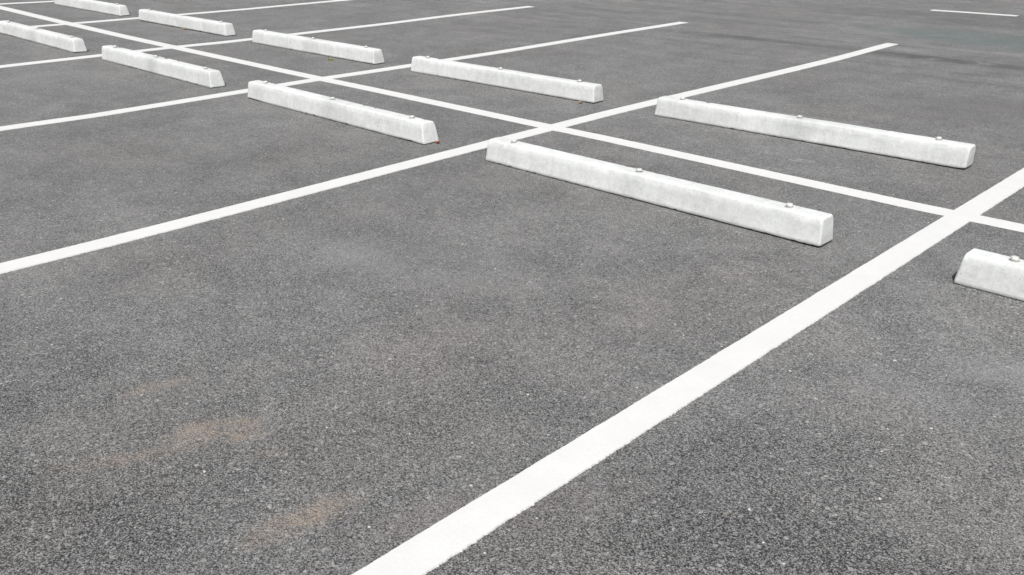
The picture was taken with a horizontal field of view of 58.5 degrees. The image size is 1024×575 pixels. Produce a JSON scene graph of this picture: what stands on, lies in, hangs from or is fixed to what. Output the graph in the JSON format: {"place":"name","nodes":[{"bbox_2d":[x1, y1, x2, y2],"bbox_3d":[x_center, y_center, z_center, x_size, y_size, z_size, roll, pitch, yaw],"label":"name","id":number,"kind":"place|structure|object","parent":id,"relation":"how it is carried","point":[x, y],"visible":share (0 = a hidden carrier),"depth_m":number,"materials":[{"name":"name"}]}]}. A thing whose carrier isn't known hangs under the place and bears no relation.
{"place":"outdoors","nodes":[
{"label":"outdoors","id":0,"kind":"place"},
{"bbox_2d":[0,0,1023,574],"bbox_3d":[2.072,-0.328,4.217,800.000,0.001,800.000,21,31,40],"label":"ground","id":1,"kind":"structure","parent":0,"point":[348,378],"depth_m":3.27,"materials":[{"name":"grey asphalt"}]},
{"bbox_2d":[0,1,53,4],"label":"parking line","id":2,"kind":"object","parent":1,"relation":"on","point":[26,2],"visible":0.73,"depth_m":12.74,"materials":[{"name":"white paint"}]},
{"bbox_2d":[0,20,86,51],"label":"wheel stop","id":3,"kind":"object","parent":1,"relation":"on","point":[50,38],"visible":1,"depth_m":9.10,"materials":[{"name":"concrete"}]},
{"bbox_2d":[54,0,129,15],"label":"wheel stop","id":4,"kind":"object","parent":1,"relation":"on","point":[117,9],"visible":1,"depth_m":11.68,"materials":[{"name":"concrete"}]},
{"bbox_2d":[102,45,224,87],"bbox_3d":[-2.968,-1.876,7.661,1.946,0.138,0.128,21,31,40],"label":"wheel stop","id":5,"kind":"object","parent":1,"relation":"on","point":[193,74],"visible":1,"depth_m":7.49,"materials":[{"name":"concrete"}]},
{"bbox_2d":[139,9,235,35],"bbox_3d":[-3.695,-3.003,10.295,1.982,0.137,0.128,21,31,39],"label":"wheel stop","id":6,"kind":"object","parent":1,"relation":"on","point":[222,28],"visible":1,"depth_m":10.14,"materials":[{"name":"concrete"}]},
{"bbox_2d":[32,0,346,26],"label":"parking line","id":7,"kind":"object","parent":1,"relation":"on","point":[188,13],"visible":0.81,"depth_m":11.65,"materials":[{"name":"white paint"}]},
{"bbox_2d":[0,6,533,67],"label":"parking line","id":8,"kind":"object","parent":1,"relation":"on","point":[142,50],"visible":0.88,"depth_m":9.37,"materials":[{"name":"white paint"}]},
{"bbox_2d":[252,29,384,63],"bbox_3d":[-1.878,-2.300,8.656,1.945,0.138,0.128,20,30,39],"label":"wheel stop","id":9,"kind":"object","parent":1,"relation":"on","point":[365,54],"visible":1,"depth_m":8.52,"materials":[{"name":"concrete"}]},
{"bbox_2d":[248,80,438,143],"bbox_3d":[-1.186,-1.196,6.068,1.972,0.138,0.128,21,31,40],"label":"wheel stop","id":10,"kind":"object","parent":1,"relation":"on","point":[407,127],"visible":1,"depth_m":5.90,"materials":[{"name":"concrete"}]},
{"bbox_2d":[0,22,687,130],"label":"parking line","id":11,"kind":"object","parent":1,"relation":"on","point":[86,116],"visible":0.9,"depth_m":7.20,"materials":[{"name":"white paint"}]},
{"bbox_2d":[0,43,897,273],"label":"parking line","id":12,"kind":"object","parent":1,"relation":"on","point":[53,255],"visible":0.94,"depth_m":4.68,"materials":[{"name":"white paint"}]},
{"bbox_2d":[411,56,603,102],"bbox_3d":[-0.097,-1.649,7.130,1.952,0.138,0.128,20,30,38],"label":"wheel stop","id":13,"kind":"object","parent":1,"relation":"on","point":[579,90],"visible":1,"depth_m":6.99,"materials":[{"name":"concrete"}]},
{"bbox_2d":[0,6,1023,231],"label":"line","id":14,"kind":"object","parent":1,"relation":"on","point":[1000,223],"visible":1,"depth_m":5.50,"materials":[{"name":"white paint"}]},
{"bbox_2d":[486,137,832,245],"bbox_3d":[0.611,-0.519,4.476,1.999,0.138,0.128,21,31,40],"label":"wheel stop","id":15,"kind":"object","parent":1,"relation":"on","point":[790,221],"visible":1,"depth_m":4.29,"materials":[{"name":"concrete"}]},
{"bbox_2d":[352,168,1023,574],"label":"parking line","id":16,"kind":"object","parent":1,"relation":"on","point":[434,546],"visible":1,"depth_m":2.58,"materials":[{"name":"white paint"}]},
{"bbox_2d":[655,96,975,167],"bbox_3d":[1.742,-0.979,5.559,2.008,0.138,0.128,20,30,38],"label":"wheel stop","id":17,"kind":"object","parent":1,"relation":"on","point":[941,151],"visible":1,"depth_m":5.41,"materials":[{"name":"concrete"}]},
{"bbox_2d":[930,10,1018,15],"bbox_3d":[5.914,-3.518,11.716,1.038,0.007,0.128,17,29,35],"label":"aisle dash","id":18,"kind":"object","parent":1,"relation":"on","point":[975,12],"visible":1,"depth_m":11.73,"materials":[{"name":"white paint"}]},
{"bbox_2d":[953,248,1023,300],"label":"wheel stop","id":19,"kind":"object","parent":1,"relation":"on","point":[992,272],"visible":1,"depth_m":3.38,"materials":[{"name":"concrete"}]}
]}

